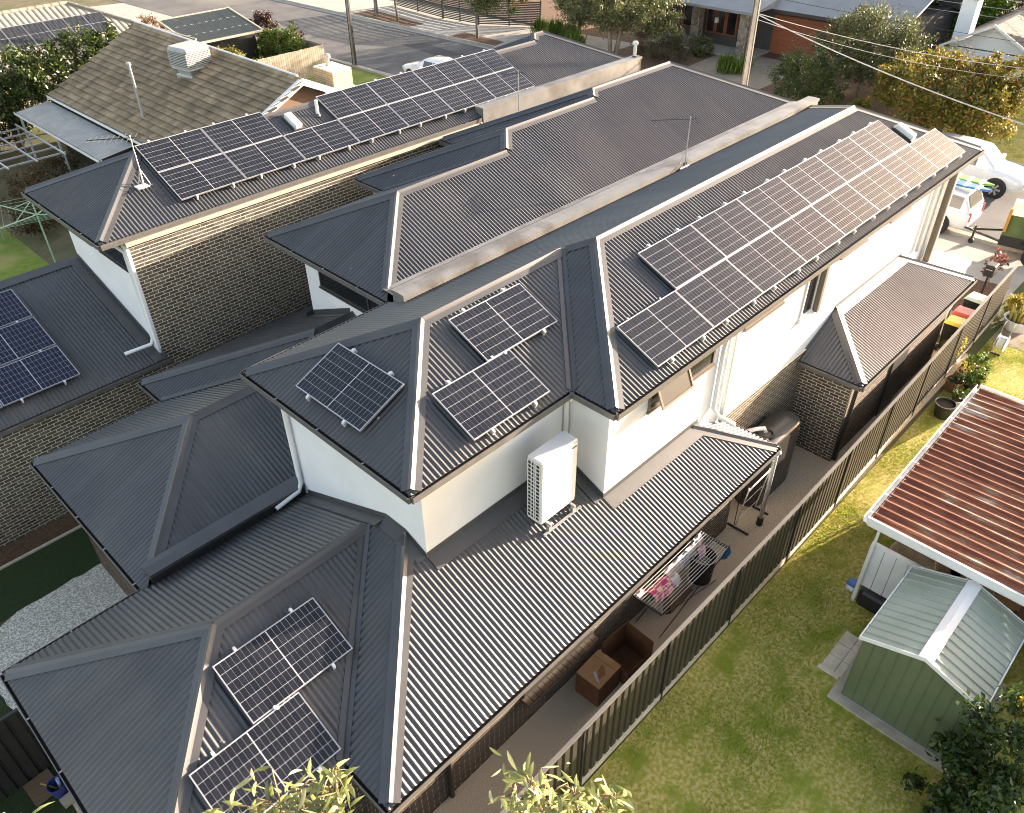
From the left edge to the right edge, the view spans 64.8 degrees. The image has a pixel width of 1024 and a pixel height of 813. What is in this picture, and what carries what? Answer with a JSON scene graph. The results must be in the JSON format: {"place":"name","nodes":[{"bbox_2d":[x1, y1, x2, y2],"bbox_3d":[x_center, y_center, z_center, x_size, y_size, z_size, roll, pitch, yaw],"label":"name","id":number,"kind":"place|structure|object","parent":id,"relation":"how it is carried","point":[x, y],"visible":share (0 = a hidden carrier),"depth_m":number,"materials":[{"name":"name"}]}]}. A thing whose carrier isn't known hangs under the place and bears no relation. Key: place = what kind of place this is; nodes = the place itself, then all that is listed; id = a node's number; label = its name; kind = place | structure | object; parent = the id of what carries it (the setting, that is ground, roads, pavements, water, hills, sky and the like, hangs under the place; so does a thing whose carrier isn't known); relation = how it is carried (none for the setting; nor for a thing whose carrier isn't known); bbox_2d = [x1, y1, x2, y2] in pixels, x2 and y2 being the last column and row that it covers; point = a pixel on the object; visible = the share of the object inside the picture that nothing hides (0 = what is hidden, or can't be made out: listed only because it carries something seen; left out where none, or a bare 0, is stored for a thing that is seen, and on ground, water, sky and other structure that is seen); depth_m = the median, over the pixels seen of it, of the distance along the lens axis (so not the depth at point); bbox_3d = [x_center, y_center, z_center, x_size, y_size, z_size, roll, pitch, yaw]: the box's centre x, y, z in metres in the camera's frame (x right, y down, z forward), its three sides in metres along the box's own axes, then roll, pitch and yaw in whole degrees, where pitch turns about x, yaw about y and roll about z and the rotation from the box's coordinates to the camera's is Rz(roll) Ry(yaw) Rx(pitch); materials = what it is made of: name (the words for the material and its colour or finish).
{"place":"outdoors","nodes":[
{"label":"outdoors","id":0,"kind":"place"},
{"bbox_2d":[0,225,48,280],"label":"back lawn","id":1,"kind":"structure","parent":0,"point":[18,257],"depth_m":31.39,"materials":[{"name":"green plant"}]},
{"bbox_2d":[0,124,70,240],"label":"pergola","id":2,"kind":"object","parent":1,"relation":"on","point":[24,147],"visible":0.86,"depth_m":33.49,"materials":[{"name":"silver metal"}]},
{"bbox_2d":[0,148,80,239],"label":"bush","id":3,"kind":"object","parent":1,"relation":"on","point":[34,178],"visible":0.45,"depth_m":32.30,"materials":[{"name":"green plant"}]},
{"bbox_2d":[0,767,76,812],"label":"lawn","id":4,"kind":"structure","parent":0,"point":[20,801],"depth_m":13.86,"materials":[{"name":"green plant"}]},
{"bbox_2d":[22,768,59,806],"bbox_3d":[-8.183,6.634,14.068,0.540,0.030,0.440,27,46,31],"label":"board","id":5,"kind":"object","parent":4,"relation":"on","point":[38,793],"visible":0.86,"depth_m":14.04,"materials":[{"name":"brown wood"}]},
{"bbox_2d":[0,527,100,620],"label":"yard lawn","id":6,"kind":"structure","parent":0,"point":[40,573],"depth_m":18.82,"materials":[{"name":"green plant"}]},
{"bbox_2d":[0,563,126,725],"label":"pebble path","id":7,"kind":"structure","parent":0,"point":[29,629],"depth_m":17.80,"materials":[{"name":"grey gravel"}]},
{"bbox_2d":[0,1,196,134],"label":"tiled house","id":8,"kind":"structure","parent":0,"point":[34,14],"depth_m":43.24,"materials":[{"name":"metal"}]},
{"bbox_2d":[91,3,176,28],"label":"side street","id":9,"kind":"structure","parent":0,"point":[127,10],"depth_m":63.58,"materials":[{"name":"concrete"}]},
{"bbox_2d":[46,21,352,144],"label":"tiled house","id":10,"kind":"structure","parent":0,"point":[221,86],"depth_m":33.51,"materials":[{"name":"tile"}]},
{"bbox_2d":[167,40,211,78],"bbox_3d":[-13.396,-14.331,33.735,1.240,1.470,1.240,23,43,28],"label":"evaporative cooler","id":11,"kind":"object","parent":10,"relation":"on","point":[188,59],"visible":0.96,"depth_m":33.26,"materials":[{"name":"silver metal"}]},
{"bbox_2d":[156,7,263,59],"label":"shed","id":12,"kind":"structure","parent":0,"point":[223,27],"depth_m":48.28,"materials":[{"name":"silver metal"}]},
{"bbox_2d":[257,44,385,85],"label":"verge grass","id":13,"kind":"structure","parent":0,"point":[359,76],"depth_m":48.61,"materials":[{"name":"green plant"}]},
{"bbox_2d":[255,21,309,59],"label":"bush","id":14,"kind":"object","parent":13,"relation":"on","point":[275,42],"visible":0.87,"depth_m":48.60,"materials":[{"name":"green plant"}]},
{"bbox_2d":[257,29,324,78],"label":"paling fence","id":15,"kind":"object","parent":13,"relation":"on","point":[301,63],"visible":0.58,"depth_m":47.79,"materials":[{"name":"beige wood"}]},
{"bbox_2d":[291,0,632,50],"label":"footpath","id":16,"kind":"structure","parent":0,"point":[505,34],"depth_m":58.66,"materials":[{"name":"concrete"}]},
{"bbox_2d":[394,0,540,25],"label":"slat fence","id":17,"kind":"object","parent":16,"relation":"on","point":[479,19],"visible":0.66,"depth_m":58.39,"materials":[{"name":"wood"}]},
{"bbox_2d":[451,32,502,46],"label":"verge bed","id":18,"kind":"object","parent":16,"relation":"on","point":[472,37],"visible":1,"depth_m":55.11,"materials":[{"name":"brown soil"}]},
{"bbox_2d":[459,0,527,38],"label":"street tree","id":19,"kind":"object","parent":18,"relation":"on","point":[486,6],"visible":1,"depth_m":53.51,"materials":[{"name":"green plant"}]},
{"bbox_2d":[0,0,1023,807],"bbox_3d":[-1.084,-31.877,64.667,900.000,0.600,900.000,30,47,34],"label":"ground","id":20,"kind":"structure","parent":0,"point":[62,246],"depth_m":32.66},
{"bbox_2d":[0,708,52,802],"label":"fence","id":21,"kind":"object","parent":20,"relation":"on","point":[24,759],"visible":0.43,"depth_m":13.79,"materials":[{"name":"black metal"}]},
{"bbox_2d":[0,40,55,152],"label":"hedge bush","id":22,"kind":"object","parent":20,"relation":"on","point":[16,100],"visible":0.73,"depth_m":37.75,"materials":[{"name":"green plant"}]},
{"bbox_2d":[0,513,79,566],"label":"mulch strip","id":23,"kind":"object","parent":20,"relation":"on","point":[36,538],"depth_m":19.62,"materials":[{"name":"brown plant"}]},
{"bbox_2d":[5,18,118,101],"bbox_3d":[-21.891,-16.567,40.438,3.061,5.012,6.188,19,42,24],"label":"hedge bush","id":24,"kind":"object","parent":20,"relation":"on","point":[51,59],"visible":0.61,"depth_m":39.33,"materials":[{"name":"green plant"}]},
{"bbox_2d":[13,100,137,164],"bbox_3d":[-17.623,-10.381,34.297,12.100,2.600,1.720,30,47,34],"label":"patio cover","id":25,"kind":"object","parent":20,"relation":"on","point":[73,131],"visible":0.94,"depth_m":34.48,"materials":[{"name":"metal"}]},
{"bbox_2d":[0,31,641,547],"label":"townhouse","id":26,"kind":"structure","parent":20,"relation":"on","point":[158,275],"depth_m":20.30,"materials":[{"name":"metal"}]},
{"bbox_2d":[0,289,32,327],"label":"solar panel","id":27,"kind":"object","parent":26,"relation":"on","point":[13,309],"visible":1,"depth_m":20.09,"materials":[{"name":"blue glass"}]},
{"bbox_2d":[0,316,55,366],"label":"solar panel","id":28,"kind":"object","parent":26,"relation":"on","point":[24,338],"visible":1,"depth_m":19.56,"materials":[{"name":"blue glass"}]},
{"bbox_2d":[0,345,79,406],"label":"solar panel","id":29,"kind":"object","parent":26,"relation":"on","point":[28,376],"visible":1,"depth_m":18.99,"materials":[{"name":"blue glass"}]},
{"bbox_2d":[134,128,221,172],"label":"solar panel","id":30,"kind":"object","parent":26,"relation":"on","point":[174,151],"visible":1,"depth_m":20.10,"materials":[{"name":"black glass"}]},
{"bbox_2d":[158,153,246,200],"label":"solar panel","id":31,"kind":"object","parent":26,"relation":"on","point":[195,179],"visible":1,"depth_m":19.82,"materials":[{"name":"black glass"}]},
{"bbox_2d":[200,112,282,153],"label":"solar panel","id":32,"kind":"object","parent":26,"relation":"on","point":[239,132],"visible":1,"depth_m":21.11,"materials":[{"name":"black glass"}]},
{"bbox_2d":[224,136,305,179],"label":"solar panel","id":33,"kind":"object","parent":26,"relation":"on","point":[259,159],"visible":1,"depth_m":20.83,"materials":[{"name":"black glass"}]},
{"bbox_2d":[283,120,359,160],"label":"solar panel","id":34,"kind":"object","parent":26,"relation":"on","point":[318,141],"visible":1,"depth_m":21.83,"materials":[{"name":"black glass"}]},
{"bbox_2d":[315,83,386,119],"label":"solar panel","id":35,"kind":"object","parent":26,"relation":"on","point":[349,101],"visible":1,"depth_m":23.12,"materials":[{"name":"black glass"}]},
{"bbox_2d":[338,105,408,142],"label":"solar panel","id":36,"kind":"object","parent":26,"relation":"on","point":[370,125],"visible":1,"depth_m":22.84,"materials":[{"name":"black glass"}]},
{"bbox_2d":[366,71,432,104],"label":"solar panel","id":37,"kind":"object","parent":26,"relation":"on","point":[400,86],"visible":1,"depth_m":24.13,"materials":[{"name":"black glass"}]},
{"bbox_2d":[388,91,454,126],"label":"solar panel","id":38,"kind":"object","parent":26,"relation":"on","point":[419,110],"visible":1,"depth_m":23.84,"materials":[{"name":"black glass"}]},
{"bbox_2d":[412,59,474,90],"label":"solar panel","id":39,"kind":"object","parent":26,"relation":"on","point":[441,75],"visible":1,"depth_m":25.14,"materials":[{"name":"black glass"}]},
{"bbox_2d":[433,79,495,112],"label":"solar panel","id":40,"kind":"object","parent":26,"relation":"on","point":[464,96],"visible":0.99,"depth_m":24.84,"materials":[{"name":"black glass"}]},
{"bbox_2d":[454,49,512,77],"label":"solar panel","id":41,"kind":"object","parent":26,"relation":"on","point":[482,63],"visible":1,"depth_m":26.14,"materials":[{"name":"black glass"}]},
{"bbox_2d":[475,67,534,98],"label":"solar panel","id":42,"kind":"object","parent":26,"relation":"on","point":[497,85],"visible":0.93,"depth_m":25.82,"materials":[{"name":"black glass"}]},
{"bbox_2d":[29,61,796,595],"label":"townhouse","id":43,"kind":"structure","parent":20,"relation":"on","point":[193,461],"depth_m":18.13,"materials":[{"name":"metal"}]},
{"bbox_2d":[318,271,378,312],"bbox_3d":[-3.334,-2.556,18.104,3.590,1.105,0.058,30,47,34],"label":"window","id":44,"kind":"structure","parent":43,"relation":"in","point":[343,293],"depth_m":18.74,"materials":[{"name":"grey glass"}]},
{"bbox_2d":[0,96,984,812],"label":"townhouse","id":45,"kind":"structure","parent":20,"relation":"on","point":[470,610],"depth_m":13.96,"materials":[{"name":"metal"}]},
{"bbox_2d":[189,691,340,812],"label":"solar panel","id":46,"kind":"object","parent":45,"relation":"on","point":[287,737],"visible":0.88,"depth_m":11.28,"materials":[{"name":"black glass"}]},
{"bbox_2d":[212,597,352,724],"bbox_3d":[-3.415,3.777,12.122,1.755,0.104,1.176,-33,71,-34],"label":"solar panel","id":47,"kind":"object","parent":45,"relation":"on","point":[278,663],"visible":1,"depth_m":12.06,"materials":[{"name":"black glass"}]},
{"bbox_2d":[296,343,404,431],"bbox_3d":[-2.670,-0.334,13.265,1.755,0.104,1.176,30,71,34],"label":"solar panel","id":48,"kind":"object","parent":45,"relation":"on","point":[351,387],"visible":1,"depth_m":13.20,"materials":[{"name":"black glass"}]},
{"bbox_2d":[432,349,549,440],"bbox_3d":[-0.326,-0.206,13.177,1.755,0.104,1.176,-33,71,-34],"label":"solar panel","id":49,"kind":"object","parent":45,"relation":"on","point":[485,398],"visible":1,"depth_m":13.11,"materials":[{"name":"black glass"}]},
{"bbox_2d":[448,283,556,360],"bbox_3d":[-0.145,-1.485,14.161,1.755,0.104,1.176,-33,71,-34],"label":"solar panel","id":50,"kind":"object","parent":45,"relation":"on","point":[504,320],"visible":1,"depth_m":14.10,"materials":[{"name":"black glass"}]},
{"bbox_2d":[527,431,581,536],"bbox_3d":[0.730,1.270,14.142,0.628,1.620,1.105,30,47,34],"label":"air conditioner","id":51,"kind":"object","parent":45,"relation":"on","point":[551,472],"visible":1,"depth_m":13.80,"materials":[{"name":"white paint"}]},
{"bbox_2d":[616,291,713,367],"bbox_3d":[2.801,-1.410,14.667,1.755,0.104,1.157,-33,71,-34],"label":"solar panel","id":52,"kind":"object","parent":45,"relation":"on","point":[663,330],"visible":1,"depth_m":14.60,"materials":[{"name":"black glass"}]},
{"bbox_2d":[638,224,726,288],"bbox_3d":[3.369,-2.975,15.994,1.755,0.104,1.157,-33,71,-34],"label":"solar panel","id":53,"kind":"object","parent":45,"relation":"on","point":[678,258],"visible":1,"depth_m":15.92,"materials":[{"name":"black glass"}]},
{"bbox_2d":[675,259,762,327],"bbox_3d":[4.029,-2.194,15.668,1.755,0.104,1.157,-33,71,-34],"label":"solar panel","id":54,"kind":"object","parent":45,"relation":"on","point":[719,293],"visible":1,"depth_m":15.61,"materials":[{"name":"black glass"}]},
{"bbox_2d":[690,199,770,256],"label":"solar panel","id":55,"kind":"object","parent":45,"relation":"on","point":[730,228],"visible":1,"depth_m":16.94,"materials":[{"name":"black glass"}]},
{"bbox_2d":[726,231,806,293],"bbox_3d":[5.258,-2.978,16.669,1.755,0.104,1.157,-33,71,-34],"label":"solar panel","id":56,"kind":"object","parent":45,"relation":"on","point":[766,262],"visible":1,"depth_m":16.62,"materials":[{"name":"black glass"}]},
{"bbox_2d":[736,176,811,229],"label":"solar panel","id":57,"kind":"object","parent":45,"relation":"on","point":[774,202],"visible":1,"depth_m":17.94,"materials":[{"name":"black glass"}]},
{"bbox_2d":[771,206,845,262],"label":"solar panel","id":58,"kind":"object","parent":45,"relation":"on","point":[808,234],"visible":1,"depth_m":17.62,"materials":[{"name":"black glass"}]},
{"bbox_2d":[778,155,846,203],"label":"solar panel","id":59,"kind":"object","parent":45,"relation":"on","point":[813,179],"visible":1,"depth_m":18.94,"materials":[{"name":"black glass"}]},
{"bbox_2d":[811,183,879,234],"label":"solar panel","id":60,"kind":"object","parent":45,"relation":"on","point":[846,209],"visible":1,"depth_m":18.62,"materials":[{"name":"black glass"}]},
{"bbox_2d":[815,137,878,182],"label":"solar panel","id":61,"kind":"object","parent":45,"relation":"on","point":[847,159],"visible":1,"depth_m":19.94,"materials":[{"name":"black glass"}]},
{"bbox_2d":[848,120,908,162],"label":"solar panel","id":62,"kind":"object","parent":45,"relation":"on","point":[878,140],"visible":1,"depth_m":20.94,"materials":[{"name":"black glass"}]},
{"bbox_2d":[847,163,910,210],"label":"solar panel","id":63,"kind":"object","parent":45,"relation":"on","point":[880,187],"visible":1,"depth_m":19.62,"materials":[{"name":"black glass"}]},
{"bbox_2d":[875,349,908,415],"bbox_3d":[10.299,-0.821,21.773,0.045,2.180,0.960,30,47,34],"label":"door","id":64,"kind":"structure","parent":45,"relation":"in","point":[896,368],"depth_m":21.82,"materials":[{"name":"grey"}]},
{"bbox_2d":[879,145,939,189],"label":"solar panel","id":65,"kind":"object","parent":45,"relation":"on","point":[909,166],"visible":1,"depth_m":20.62,"materials":[{"name":"black glass"}]},
{"bbox_2d":[909,128,964,169],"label":"solar panel","id":66,"kind":"object","parent":45,"relation":"on","point":[937,148],"visible":1,"depth_m":21.63,"materials":[{"name":"black glass"}]},
{"bbox_2d":[281,0,1023,166],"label":"kerb","id":67,"kind":"structure","parent":20,"relation":"on","point":[416,29],"depth_m":58.40,"materials":[{"name":"concrete"}]},
{"bbox_2d":[500,265,1017,812],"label":"fence","id":68,"kind":"object","parent":20,"relation":"on","point":[600,735],"visible":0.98,"depth_m":16.32,"materials":[{"name":"metal"}]},
{"bbox_2d":[648,0,962,67],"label":"modern house","id":69,"kind":"structure","parent":20,"relation":"on","point":[728,31],"depth_m":50.00,"materials":[{"name":"brown brick"}]},
{"bbox_2d":[769,14,837,59],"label":"garage door","id":70,"kind":"structure","parent":69,"relation":"in","point":[781,40],"depth_m":50.16,"materials":[{"name":"brown wood"}]},
{"bbox_2d":[939,0,1023,98],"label":"white house","id":71,"kind":"structure","parent":20,"relation":"on","point":[1010,26],"depth_m":43.85,"materials":[{"name":"paint"}]},
{"bbox_2d":[944,0,1018,40],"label":"conifer","id":72,"kind":"object","parent":20,"relation":"on","point":[993,12],"visible":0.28,"depth_m":50.01,"materials":[{"name":"green plant"}]},
{"bbox_2d":[115,0,1023,238],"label":"road","id":73,"kind":"structure","parent":0,"point":[378,47],"depth_m":56.19,"materials":[{"name":"grey asphalt"}]},
{"bbox_2d":[939,186,985,233],"bbox_3d":[15.923,-8.392,31.901,4.770,1.839,2.240,30,47,34],"label":"wagon","id":74,"kind":"object","parent":73,"relation":"on","point":[966,206],"visible":0.29,"depth_m":30.33,"materials":[{"name":"white paint"}]},
{"bbox_2d":[941,132,1023,198],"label":"suv","id":75,"kind":"object","parent":73,"relation":"on","point":[992,164],"visible":0.52,"depth_m":33.45,"materials":[{"name":"white paint"}]},
{"bbox_2d":[427,0,951,127],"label":"garden soil","id":76,"kind":"structure","parent":0,"point":[547,12],"depth_m":51.02,"materials":[{"name":"brown soil"}]},
{"bbox_2d":[550,0,688,53],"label":"weeping tree","id":77,"kind":"object","parent":76,"relation":"on","point":[613,17],"visible":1,"depth_m":48.02,"materials":[{"name":"green plant"}]},
{"bbox_2d":[631,21,701,61],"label":"bush","id":78,"kind":"object","parent":76,"relation":"on","point":[673,43],"visible":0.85,"depth_m":49.90,"materials":[{"name":"green plant"}]},
{"bbox_2d":[741,0,760,85],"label":"power pole","id":79,"kind":"object","parent":76,"relation":"on","point":[750,46],"visible":0.43,"depth_m":31.25,"materials":[{"name":"concrete"}]},
{"bbox_2d":[765,38,851,104],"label":"bush","id":80,"kind":"object","parent":76,"relation":"on","point":[821,66],"visible":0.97,"depth_m":41.61,"materials":[{"name":"green plant"}]},
{"bbox_2d":[807,0,939,98],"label":"olive bush tree","id":81,"kind":"object","parent":76,"relation":"on","point":[854,27],"visible":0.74,"depth_m":41.68,"materials":[{"name":"green plant"}]},
{"bbox_2d":[865,37,1023,145],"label":"autumn tree","id":82,"kind":"object","parent":76,"relation":"on","point":[996,94],"visible":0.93,"depth_m":36.52,"materials":[{"name":"yellow plant"}]},
{"bbox_2d":[432,342,969,812],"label":"side path","id":83,"kind":"structure","parent":0,"point":[546,732],"depth_m":16.62,"materials":[{"name":"grey concrete"}]},
{"bbox_2d":[575,649,620,707],"bbox_3d":[1.639,5.175,15.389,0.548,0.603,0.688,29,46,33],"label":"cardboard box","id":84,"kind":"object","parent":83,"relation":"on","point":[597,677],"visible":1,"depth_m":15.21,"materials":[{"name":"brown cardboard"}]},
{"bbox_2d":[602,621,653,684],"bbox_3d":[2.238,4.821,15.745,0.730,0.720,0.670,-30,46,-33],"label":"cardboard box","id":85,"kind":"object","parent":83,"relation":"on","point":[627,646],"visible":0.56,"depth_m":15.94,"materials":[{"name":"brown cardboard"}]},
{"bbox_2d":[632,530,729,637],"bbox_3d":[3.494,3.762,16.827,0.730,1.042,2.430,30,47,34],"label":"clothes airer","id":86,"kind":"object","parent":83,"relation":"on","point":[654,609],"visible":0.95,"depth_m":16.56,"materials":[{"name":"white metal"}]},
{"bbox_2d":[689,545,717,585],"bbox_3d":[4.109,3.456,17.475,0.570,0.730,0.570,30,47,34],"label":"bin","id":87,"kind":"object","parent":83,"relation":"on","point":[700,579],"visible":0.62,"depth_m":17.38,"materials":[{"name":"black plastic"}]},
{"bbox_2d":[734,410,799,506],"bbox_3d":[6.132,1.091,19.323,0.720,2.209,1.820,30,47,34],"label":"water tank","id":88,"kind":"object","parent":83,"relation":"on","point":[780,428],"visible":0.56,"depth_m":19.05,"materials":[{"name":"metal"}]},
{"bbox_2d":[687,55,801,88],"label":"driveway","id":89,"kind":"structure","parent":0,"point":[758,79],"depth_m":48.54,"materials":[{"name":"grey concrete"}]},
{"bbox_2d":[565,324,1023,812],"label":"neighbour lawn","id":90,"kind":"structure","parent":0,"point":[667,767],"depth_m":15.01,"materials":[{"name":"green plant"}]},
{"bbox_2d":[4,758,364,812],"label":"gum tree","id":91,"kind":"object","parent":90,"relation":"on","point":[335,796],"visible":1,"depth_m":3.99,"materials":[{"name":"green plant"}]},
{"bbox_2d":[488,747,634,812],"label":"gum tree","id":92,"kind":"object","parent":90,"relation":"on","point":[532,797],"visible":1,"depth_m":4.11,"materials":[{"name":"green plant"}]},
{"bbox_2d":[817,631,862,679],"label":"paving slabs","id":93,"kind":"structure","parent":90,"relation":"on","point":[835,657],"depth_m":16.05,"materials":[{"name":"concrete"}]},
{"bbox_2d":[851,541,924,598],"bbox_3d":[7.891,3.756,16.263,1.765,1.680,0.105,30,47,34],"label":"panel screen","id":94,"kind":"object","parent":90,"relation":"on","point":[885,569],"visible":0.52,"depth_m":16.33,"materials":[{"name":"white paint"}]},
{"bbox_2d":[861,540,951,587],"bbox_3d":[8.413,3.337,16.836,1.580,1.499,1.279,30,47,34],"label":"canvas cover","id":95,"kind":"object","parent":90,"relation":"on","point":[915,556],"visible":0.18,"depth_m":16.40,"materials":[{"name":"brown fabric"}]},
{"bbox_2d":[827,655,1008,777],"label":"shed slab","id":96,"kind":"structure","parent":90,"relation":"on","point":[833,694],"depth_m":14.94,"materials":[{"name":"concrete"}]},
{"bbox_2d":[840,565,1023,758],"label":"garden shed","id":97,"kind":"structure","parent":96,"relation":"on","point":[935,645],"depth_m":14.20,"materials":[{"name":"green metal"}]},
{"bbox_2d":[852,384,1023,605],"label":"carport","id":98,"kind":"object","parent":90,"relation":"on","point":[952,497],"visible":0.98,"depth_m":16.15,"materials":[{"name":"metal"}]},
{"bbox_2d":[899,682,1023,812],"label":"shrub","id":99,"kind":"object","parent":90,"relation":"on","point":[967,757],"visible":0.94,"depth_m":12.73,"materials":[{"name":"green plant"}]},
{"bbox_2d":[921,779,1001,812],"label":"shrub","id":100,"kind":"object","parent":90,"relation":"on","point":[949,791],"visible":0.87,"depth_m":12.80,"materials":[{"name":"green plant"}]},
{"bbox_2d":[928,100,1023,163],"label":"verge lawn","id":101,"kind":"structure","parent":0,"point":[1014,151],"depth_m":38.51,"materials":[{"name":"green plant"}]},
{"bbox_2d":[934,232,1023,315],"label":"driveway","id":102,"kind":"structure","parent":0,"point":[978,254],"depth_m":29.53,"materials":[{"name":"concrete"}]},
{"bbox_2d":[964,198,1023,264],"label":"trailer","id":103,"kind":"object","parent":102,"relation":"on","point":[1012,234],"visible":1,"depth_m":28.84,"materials":[{"name":"green metal"}]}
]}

